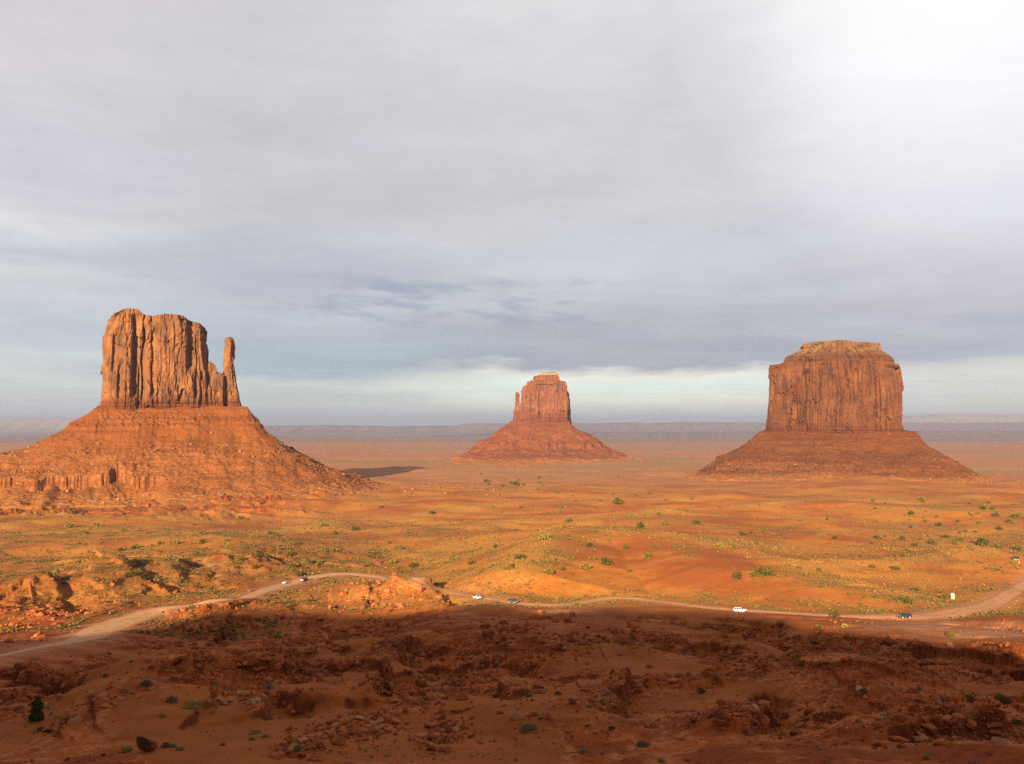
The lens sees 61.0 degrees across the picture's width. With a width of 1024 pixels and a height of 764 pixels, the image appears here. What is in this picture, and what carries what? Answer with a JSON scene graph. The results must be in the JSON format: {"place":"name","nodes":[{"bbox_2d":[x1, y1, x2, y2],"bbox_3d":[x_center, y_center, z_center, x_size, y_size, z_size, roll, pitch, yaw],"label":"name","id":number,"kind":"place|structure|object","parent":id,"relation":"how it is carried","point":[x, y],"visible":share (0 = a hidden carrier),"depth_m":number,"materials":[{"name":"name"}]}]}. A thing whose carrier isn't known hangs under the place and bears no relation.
{"place":"outdoors","nodes":[
{"label":"outdoors","id":0,"kind":"place"},
{"bbox_2d":[0,413,1023,763],"bbox_3d":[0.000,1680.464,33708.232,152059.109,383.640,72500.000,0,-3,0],"label":"ground","id":1,"kind":"structure","parent":0,"point":[400,460],"depth_m":366.79,"materials":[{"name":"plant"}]},
{"bbox_2d":[13,705,24,710],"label":"desert bush","id":2,"kind":"object","parent":1,"relation":"on","point":[16,708],"visible":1,"depth_m":131.99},
{"bbox_2d":[28,695,44,720],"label":"juniper tree","id":3,"kind":"object","parent":1,"relation":"on","point":[37,713],"visible":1,"depth_m":112.70,"materials":[{"name":"green plant"}]},
{"bbox_2d":[0,418,78,431],"bbox_3d":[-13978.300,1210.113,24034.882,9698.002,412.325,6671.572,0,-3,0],"label":"mesa","id":4,"kind":"structure","parent":1,"relation":"on","point":[33,425],"depth_m":22687.30,"materials":[{"name":"stone"}]},
{"bbox_2d":[40,728,52,732],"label":"boulder","id":5,"kind":"object","parent":1,"relation":"on","point":[46,730],"visible":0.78,"depth_m":102.51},
{"bbox_2d":[64,709,76,716],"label":"boulder","id":6,"kind":"object","parent":1,"relation":"on","point":[69,712],"visible":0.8,"depth_m":106.56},
{"bbox_2d":[67,716,81,722],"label":"boulder","id":7,"kind":"object","parent":1,"relation":"on","point":[77,719],"visible":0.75,"depth_m":101.70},
{"bbox_2d":[120,745,133,752],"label":"desert bush","id":8,"kind":"object","parent":1,"relation":"on","point":[127,749],"visible":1,"depth_m":90.20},
{"bbox_2d":[125,571,135,576],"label":"desert bush","id":9,"kind":"object","parent":1,"relation":"on","point":[131,573],"visible":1,"depth_m":463.45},
{"bbox_2d":[140,679,152,685],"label":"desert bush","id":10,"kind":"object","parent":1,"relation":"on","point":[146,682],"visible":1,"depth_m":116.19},
{"bbox_2d":[136,736,157,751],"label":"boulder","id":11,"kind":"object","parent":1,"relation":"on","point":[144,744],"visible":1,"depth_m":88.61,"materials":[{"name":"stone"}]},
{"bbox_2d":[161,742,170,746],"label":"desert bush","id":12,"kind":"object","parent":1,"relation":"on","point":[166,744],"visible":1,"depth_m":90.25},
{"bbox_2d":[164,696,177,702],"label":"desert bush","id":13,"kind":"object","parent":1,"relation":"on","point":[170,699],"visible":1,"depth_m":110.85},
{"bbox_2d":[182,700,203,710],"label":"desert bush","id":14,"kind":"object","parent":1,"relation":"on","point":[194,704],"visible":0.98,"depth_m":109.02,"materials":[{"name":"plant"}]},
{"bbox_2d":[0,308,393,510],"bbox_3d":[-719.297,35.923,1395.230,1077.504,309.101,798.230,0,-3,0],"label":"mitten butte","id":15,"kind":"object","parent":1,"relation":"on","point":[162,376],"visible":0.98,"depth_m":1324.96,"materials":[{"name":"stone"}]},
{"bbox_2d":[2,438,362,505],"bbox_3d":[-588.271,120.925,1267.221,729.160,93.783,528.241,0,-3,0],"label":"rock debris","id":16,"kind":"object","parent":15,"relation":"on","point":[139,469],"visible":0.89,"depth_m":1227.73,"materials":[{"name":"stone"}]},
{"bbox_2d":[236,691,248,695],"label":"boulder","id":17,"kind":"object","parent":1,"relation":"on","point":[239,693],"visible":0.9,"depth_m":119.86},
{"bbox_2d":[247,698,255,704],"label":"boulder","id":18,"kind":"object","parent":1,"relation":"on","point":[251,701],"visible":0.85,"depth_m":115.26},
{"bbox_2d":[248,729,261,734],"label":"desert bush","id":19,"kind":"object","parent":1,"relation":"on","point":[252,732],"visible":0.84,"depth_m":99.88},
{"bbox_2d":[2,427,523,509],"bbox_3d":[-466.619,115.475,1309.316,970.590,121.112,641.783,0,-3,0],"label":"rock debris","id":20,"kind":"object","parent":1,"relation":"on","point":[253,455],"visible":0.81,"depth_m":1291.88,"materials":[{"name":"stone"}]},
{"bbox_2d":[261,682,274,689],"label":"desert bush","id":21,"kind":"object","parent":1,"relation":"on","point":[268,685],"visible":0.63,"depth_m":131.44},
{"bbox_2d":[287,742,298,751],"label":"boulder","id":22,"kind":"object","parent":1,"relation":"on","point":[290,748],"visible":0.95,"depth_m":89.13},
{"bbox_2d":[286,739,299,743],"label":"boulder","id":23,"kind":"object","parent":1,"relation":"on","point":[289,741],"visible":0.63,"depth_m":92.19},
{"bbox_2d":[302,558,310,564],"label":"desert bush","id":24,"kind":"object","parent":1,"relation":"on","point":[306,561],"visible":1,"depth_m":545.79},
{"bbox_2d":[308,735,316,741],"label":"boulder","id":25,"kind":"object","parent":1,"relation":"on","point":[312,738],"visible":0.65,"depth_m":92.55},
{"bbox_2d":[315,740,331,749],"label":"boulder","id":26,"kind":"object","parent":1,"relation":"on","point":[324,744],"visible":1,"depth_m":90.47,"materials":[{"name":"stone"}]},
{"bbox_2d":[320,548,332,552],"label":"desert bush","id":27,"kind":"object","parent":1,"relation":"on","point":[325,550],"visible":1,"depth_m":607.62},
{"bbox_2d":[326,719,338,724],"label":"boulder","id":28,"kind":"object","parent":1,"relation":"on","point":[331,721],"visible":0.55,"depth_m":103.20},
{"bbox_2d":[327,723,341,728],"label":"boulder","id":29,"kind":"object","parent":1,"relation":"on","point":[338,725],"visible":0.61,"depth_m":101.08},
{"bbox_2d":[331,739,346,745],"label":"boulder","id":30,"kind":"object","parent":1,"relation":"on","point":[338,742],"visible":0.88,"depth_m":92.65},
{"bbox_2d":[339,717,347,724],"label":"boulder","id":31,"kind":"object","parent":1,"relation":"on","point":[343,721],"visible":0.81,"depth_m":103.66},
{"bbox_2d":[354,731,363,736],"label":"boulder","id":32,"kind":"object","parent":1,"relation":"on","point":[357,733],"visible":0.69,"depth_m":98.69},
{"bbox_2d":[355,716,368,720],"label":"boulder","id":33,"kind":"object","parent":1,"relation":"on","point":[359,718],"visible":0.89,"depth_m":107.42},
{"bbox_2d":[356,727,368,733],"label":"boulder","id":34,"kind":"object","parent":1,"relation":"on","point":[363,730],"visible":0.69,"depth_m":101.04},
{"bbox_2d":[370,719,382,724],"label":"boulder","id":35,"kind":"object","parent":1,"relation":"on","point":[377,722],"visible":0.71,"depth_m":105.58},
{"bbox_2d":[375,724,385,728],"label":"boulder","id":36,"kind":"object","parent":1,"relation":"on","point":[381,726],"visible":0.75,"depth_m":103.37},
{"bbox_2d":[390,717,401,723],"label":"boulder","id":37,"kind":"object","parent":1,"relation":"on","point":[393,720],"visible":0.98,"depth_m":108.29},
{"bbox_2d":[407,561,417,567],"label":"desert bush","id":38,"kind":"object","parent":1,"relation":"on","point":[415,565],"visible":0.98,"depth_m":562.11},
{"bbox_2d":[409,697,423,703],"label":"boulder","id":39,"kind":"object","parent":1,"relation":"on","point":[420,699],"visible":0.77,"depth_m":115.91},
{"bbox_2d":[425,722,435,727],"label":"boulder","id":40,"kind":"object","parent":1,"relation":"on","point":[430,724],"visible":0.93,"depth_m":105.40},
{"bbox_2d":[427,733,434,739],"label":"boulder","id":41,"kind":"object","parent":1,"relation":"on","point":[431,736],"visible":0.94,"depth_m":99.56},
{"bbox_2d":[427,745,437,750],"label":"boulder","id":42,"kind":"object","parent":1,"relation":"on","point":[431,748],"visible":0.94,"depth_m":93.93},
{"bbox_2d":[431,715,441,719],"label":"boulder","id":43,"kind":"object","parent":1,"relation":"on","point":[435,717],"visible":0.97,"depth_m":109.67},
{"bbox_2d":[448,554,458,559],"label":"desert bush","id":44,"kind":"object","parent":1,"relation":"on","point":[451,557],"visible":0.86,"depth_m":562.75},
{"bbox_2d":[452,726,458,732],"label":"boulder","id":45,"kind":"object","parent":1,"relation":"on","point":[455,729],"visible":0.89,"depth_m":102.88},
{"bbox_2d":[451,706,464,712],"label":"boulder","id":46,"kind":"object","parent":1,"relation":"on","point":[458,709],"visible":1,"depth_m":111.63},
{"bbox_2d":[458,694,468,700],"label":"boulder","id":47,"kind":"object","parent":1,"relation":"on","point":[461,697],"visible":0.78,"depth_m":117.02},
{"bbox_2d":[0,581,1022,760],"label":"scrub","id":48,"kind":"object","parent":1,"relation":"on","point":[553,742],"visible":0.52,"depth_m":114.03,"materials":[{"name":"plant"}]},
{"bbox_2d":[0,572,1023,762],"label":"rock debris","id":49,"kind":"object","parent":1,"relation":"on","point":[320,665],"visible":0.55,"depth_m":157.43,"materials":[{"name":"stone"}]},
{"bbox_2d":[0,416,1023,643],"bbox_3d":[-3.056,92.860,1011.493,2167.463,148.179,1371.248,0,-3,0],"label":"sagebrush","id":50,"kind":"object","parent":1,"relation":"on","point":[861,611],"visible":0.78,"depth_m":504.89,"materials":[{"name":"plant"}]},
{"bbox_2d":[509,711,524,719],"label":"boulder","id":51,"kind":"object","parent":1,"relation":"on","point":[514,715],"visible":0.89,"depth_m":104.20,"materials":[{"name":"stone"}]},
{"bbox_2d":[514,553,525,559],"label":"desert bush","id":52,"kind":"object","parent":1,"relation":"on","point":[518,556],"visible":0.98,"depth_m":470.59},
{"bbox_2d":[517,721,536,732],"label":"desert bush","id":53,"kind":"object","parent":1,"relation":"on","point":[526,727],"visible":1,"depth_m":99.50,"materials":[{"name":"plant"}]},
{"bbox_2d":[439,372,629,466],"bbox_3d":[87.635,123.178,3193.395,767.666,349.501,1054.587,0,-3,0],"label":"mitten butte","id":54,"kind":"object","parent":1,"relation":"on","point":[545,402],"visible":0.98,"depth_m":3281.66,"materials":[{"name":"orange stone"}]},
{"bbox_2d":[423,422,663,463],"bbox_3d":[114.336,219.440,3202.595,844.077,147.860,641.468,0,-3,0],"label":"rock debris","id":55,"kind":"object","parent":1,"relation":"on","point":[547,457],"visible":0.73,"depth_m":3151.44,"materials":[{"name":"stone"}]},
{"bbox_2d":[537,533,550,540],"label":"desert bush","id":56,"kind":"object","parent":1,"relation":"on","point":[543,537],"visible":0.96,"depth_m":549.28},
{"bbox_2d":[541,567,553,573],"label":"desert bush","id":57,"kind":"object","parent":1,"relation":"on","point":[548,571],"visible":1,"depth_m":430.84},
{"bbox_2d":[579,561,592,568],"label":"desert bush","id":58,"kind":"object","parent":1,"relation":"on","point":[584,565],"visible":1,"depth_m":461.52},
{"bbox_2d":[599,687,610,691],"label":"boulder","id":59,"kind":"object","parent":1,"relation":"on","point":[603,689],"visible":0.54,"depth_m":121.44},
{"bbox_2d":[599,556,612,565],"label":"desert bush","id":60,"kind":"object","parent":1,"relation":"on","point":[604,560],"visible":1,"depth_m":475.67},
{"bbox_2d":[605,692,616,699],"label":"boulder","id":61,"kind":"object","parent":1,"relation":"on","point":[610,695],"visible":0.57,"depth_m":114.65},
{"bbox_2d":[610,496,623,504],"bbox_3d":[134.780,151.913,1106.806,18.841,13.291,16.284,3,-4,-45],"label":"desert bush","id":62,"kind":"object","parent":1,"relation":"on","point":[616,500],"visible":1,"depth_m":1104.76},
{"bbox_2d":[620,628,630,633],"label":"boulder","id":63,"kind":"object","parent":1,"relation":"on","point":[624,631],"visible":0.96,"depth_m":243.77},
{"bbox_2d":[636,521,644,528],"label":"desert bush","id":64,"kind":"object","parent":1,"relation":"on","point":[640,525],"visible":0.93,"depth_m":642.59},
{"bbox_2d":[635,740,648,747],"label":"desert bush","id":65,"kind":"object","parent":1,"relation":"on","point":[641,743],"visible":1,"depth_m":91.33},
{"bbox_2d":[687,715,697,721],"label":"boulder","id":66,"kind":"object","parent":1,"relation":"on","point":[693,719],"visible":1,"depth_m":97.02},
{"bbox_2d":[696,687,705,693],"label":"desert bush","id":67,"kind":"object","parent":1,"relation":"on","point":[700,690],"visible":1,"depth_m":130.38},
{"bbox_2d":[701,711,712,719],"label":"boulder","id":68,"kind":"object","parent":1,"relation":"on","point":[705,715],"visible":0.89,"depth_m":96.85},
{"bbox_2d":[711,718,729,725],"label":"boulder","id":69,"kind":"object","parent":1,"relation":"on","point":[720,722],"visible":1,"depth_m":93.78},
{"bbox_2d":[716,699,725,705],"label":"boulder","id":70,"kind":"object","parent":1,"relation":"on","point":[720,702],"visible":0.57,"depth_m":109.88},
{"bbox_2d":[727,703,738,708],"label":"boulder","id":71,"kind":"object","parent":1,"relation":"on","point":[731,705],"visible":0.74,"depth_m":100.82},
{"bbox_2d":[732,570,741,578],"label":"desert bush","id":72,"kind":"object","parent":1,"relation":"on","point":[737,574],"visible":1,"depth_m":417.02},
{"bbox_2d":[740,705,756,714],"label":"boulder","id":73,"kind":"object","parent":1,"relation":"on","point":[744,708],"visible":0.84,"depth_m":98.37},
{"bbox_2d":[760,715,769,724],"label":"boulder","id":74,"kind":"object","parent":1,"relation":"on","point":[766,720],"visible":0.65,"depth_m":101.12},
{"bbox_2d":[755,567,776,575],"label":"desert bush","id":75,"kind":"object","parent":1,"relation":"on","point":[768,572],"visible":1,"depth_m":415.79,"materials":[{"name":"plant"}]},
{"bbox_2d":[789,728,802,735],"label":"boulder","id":76,"kind":"object","parent":1,"relation":"on","point":[795,731],"visible":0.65,"depth_m":104.94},
{"bbox_2d":[794,722,805,727],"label":"boulder","id":77,"kind":"object","parent":1,"relation":"on","point":[799,724],"visible":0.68,"depth_m":116.46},
{"bbox_2d":[796,703,804,709],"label":"boulder","id":78,"kind":"object","parent":1,"relation":"on","point":[801,706],"visible":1,"depth_m":122.85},
{"bbox_2d":[618,432,1021,485],"bbox_3d":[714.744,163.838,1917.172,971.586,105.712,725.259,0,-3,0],"label":"rock debris","id":79,"kind":"object","parent":1,"relation":"on","point":[836,477],"visible":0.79,"depth_m":1857.00,"materials":[{"name":"stone"}]},
{"bbox_2d":[676,433,966,482],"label":"rock debris","id":80,"kind":"object","parent":1,"relation":"on","point":[805,467],"visible":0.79,"depth_m":1867.05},
{"bbox_2d":[826,736,839,745],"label":"boulder","id":81,"kind":"object","parent":1,"relation":"on","point":[834,741],"visible":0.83,"depth_m":88.83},
{"bbox_2d":[831,610,840,617],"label":"desert bush","id":82,"kind":"object","parent":1,"relation":"on","point":[835,613],"visible":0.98,"depth_m":315.97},
{"bbox_2d":[683,340,996,483],"bbox_3d":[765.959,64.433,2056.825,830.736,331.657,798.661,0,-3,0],"label":"flat topped butte","id":83,"kind":"object","parent":1,"relation":"on","point":[847,394],"visible":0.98,"depth_m":1970.52,"materials":[{"name":"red stone"}]},
{"bbox_2d":[838,700,848,707],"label":"boulder","id":84,"kind":"object","parent":1,"relation":"on","point":[842,704],"visible":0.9,"depth_m":116.95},
{"bbox_2d":[866,699,874,704],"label":"boulder","id":85,"kind":"object","parent":1,"relation":"on","point":[870,701],"visible":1,"depth_m":115.22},
{"bbox_2d":[870,740,881,746],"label":"boulder","id":86,"kind":"object","parent":1,"relation":"on","point":[876,743],"visible":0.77,"depth_m":90.56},
{"bbox_2d":[888,736,909,742],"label":"boulder","id":87,"kind":"object","parent":1,"relation":"on","point":[898,738],"visible":0.85,"depth_m":93.91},
{"bbox_2d":[893,714,908,719],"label":"boulder","id":88,"kind":"object","parent":1,"relation":"on","point":[899,716],"visible":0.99,"depth_m":97.98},
{"bbox_2d":[898,711,914,715],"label":"boulder","id":89,"kind":"object","parent":1,"relation":"on","point":[909,713],"visible":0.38,"depth_m":103.70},
{"bbox_2d":[901,595,914,604],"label":"desert bush","id":90,"kind":"object","parent":1,"relation":"on","point":[907,599],"visible":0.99,"depth_m":359.36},
{"bbox_2d":[906,703,915,710],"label":"boulder","id":91,"kind":"object","parent":1,"relation":"on","point":[910,706],"visible":1,"depth_m":108.47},
{"bbox_2d":[906,688,920,693],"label":"boulder","id":92,"kind":"object","parent":1,"relation":"on","point":[914,690],"visible":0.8,"depth_m":116.19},
{"bbox_2d":[911,693,923,700],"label":"boulder","id":93,"kind":"object","parent":1,"relation":"on","point":[917,697],"visible":1,"depth_m":113.45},
{"bbox_2d":[914,735,927,741],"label":"boulder","id":94,"kind":"object","parent":1,"relation":"on","point":[919,738],"visible":0.92,"depth_m":95.79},
{"bbox_2d":[922,723,937,731],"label":"boulder","id":95,"kind":"object","parent":1,"relation":"on","point":[930,727],"visible":1,"depth_m":97.53,"materials":[{"name":"stone"}]},
{"bbox_2d":[931,738,945,744],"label":"boulder","id":96,"kind":"object","parent":1,"relation":"on","point":[941,741],"visible":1,"depth_m":87.12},
{"bbox_2d":[943,715,951,720],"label":"boulder","id":97,"kind":"object","parent":1,"relation":"on","point":[947,717],"visible":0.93,"depth_m":100.22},
{"bbox_2d":[945,641,954,647],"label":"boulder","id":98,"kind":"object","parent":1,"relation":"on","point":[949,644],"visible":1,"depth_m":203.51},
{"bbox_2d":[952,713,964,718],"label":"boulder","id":99,"kind":"object","parent":1,"relation":"on","point":[958,715],"visible":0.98,"depth_m":100.91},
{"bbox_2d":[963,693,974,701],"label":"desert bush","id":100,"kind":"object","parent":1,"relation":"on","point":[970,696],"visible":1,"depth_m":115.81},
{"bbox_2d":[965,704,974,710],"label":"boulder","id":101,"kind":"object","parent":1,"relation":"on","point":[967,706],"visible":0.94,"depth_m":102.89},
{"bbox_2d":[967,718,976,726],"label":"boulder","id":102,"kind":"object","parent":1,"relation":"on","point":[971,723],"visible":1,"depth_m":100.69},
{"bbox_2d":[964,709,980,719],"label":"boulder","id":103,"kind":"object","parent":1,"relation":"on","point":[973,714],"visible":0.96,"depth_m":101.53,"materials":[{"name":"stone"}]},
{"bbox_2d":[974,537,989,545],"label":"desert bush","id":104,"kind":"object","parent":1,"relation":"on","point":[984,541],"visible":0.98,"depth_m":672.02,"materials":[{"name":"plant"}]},
{"bbox_2d":[990,722,1002,727],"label":"boulder","id":105,"kind":"object","parent":1,"relation":"on","point":[996,725],"visible":1,"depth_m":101.12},
{"bbox_2d":[992,706,1003,714],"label":"boulder","id":106,"kind":"object","parent":1,"relation":"on","point":[998,710],"visible":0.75,"depth_m":103.38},
{"bbox_2d":[991,737,1009,743],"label":"boulder","id":107,"kind":"object","parent":1,"relation":"on","point":[997,740],"visible":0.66,"depth_m":88.01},
{"bbox_2d":[993,693,1012,703],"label":"desert bush","id":108,"kind":"object","parent":1,"relation":"on","point":[1004,697],"visible":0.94,"depth_m":114.57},
{"bbox_2d":[1011,718,1021,723],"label":"desert bush","id":109,"kind":"object","parent":1,"relation":"on","point":[1015,721],"visible":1,"depth_m":103.99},
{"bbox_2d":[0,573,1023,656],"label":"dirt road","id":110,"kind":"structure","parent":0,"point":[112,626],"depth_m":364.42,"materials":[{"name":"soil"}]},
{"bbox_2d":[508,598,518,603],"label":"suv","id":111,"kind":"object","parent":110,"relation":"on","point":[514,600],"visible":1,"depth_m":378.74,"materials":[{"name":"grey paint"}]},
{"bbox_2d":[734,607,746,611],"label":"suv","id":112,"kind":"object","parent":110,"relation":"on","point":[736,609],"visible":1,"depth_m":340.97,"materials":[{"name":"white paint"}]},
{"bbox_2d":[897,612,911,617],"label":"suv","id":113,"kind":"object","parent":110,"relation":"on","point":[905,614],"visible":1,"depth_m":320.76,"materials":[{"name":"paint"}]},
{"bbox_2d":[0,0,1023,425],"label":"sky","id":114,"kind":"structure","parent":0,"point":[391,212],"materials":[{"name":"grey"}]},
{"bbox_2d":[264,422,1023,433],"bbox_3d":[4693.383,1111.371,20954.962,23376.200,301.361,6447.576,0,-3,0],"label":"hills","id":115,"kind":"structure","parent":0,"point":[673,427],"depth_m":20036.70,"materials":[{"name":"stone"}]},
{"bbox_2d":[431,431,1023,436],"bbox_3d":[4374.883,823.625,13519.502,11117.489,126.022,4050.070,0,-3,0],"label":"hills","id":116,"kind":"structure","parent":0,"point":[920,433],"depth_m":12901.06,"materials":[{"name":"stone"}]},
{"bbox_2d":[902,414,1023,422],"bbox_3d":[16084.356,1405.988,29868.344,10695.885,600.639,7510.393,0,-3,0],"label":"mountain","id":117,"kind":"structure","parent":0,"point":[963,418],"depth_m":29013.47,"materials":[{"name":"stone"}]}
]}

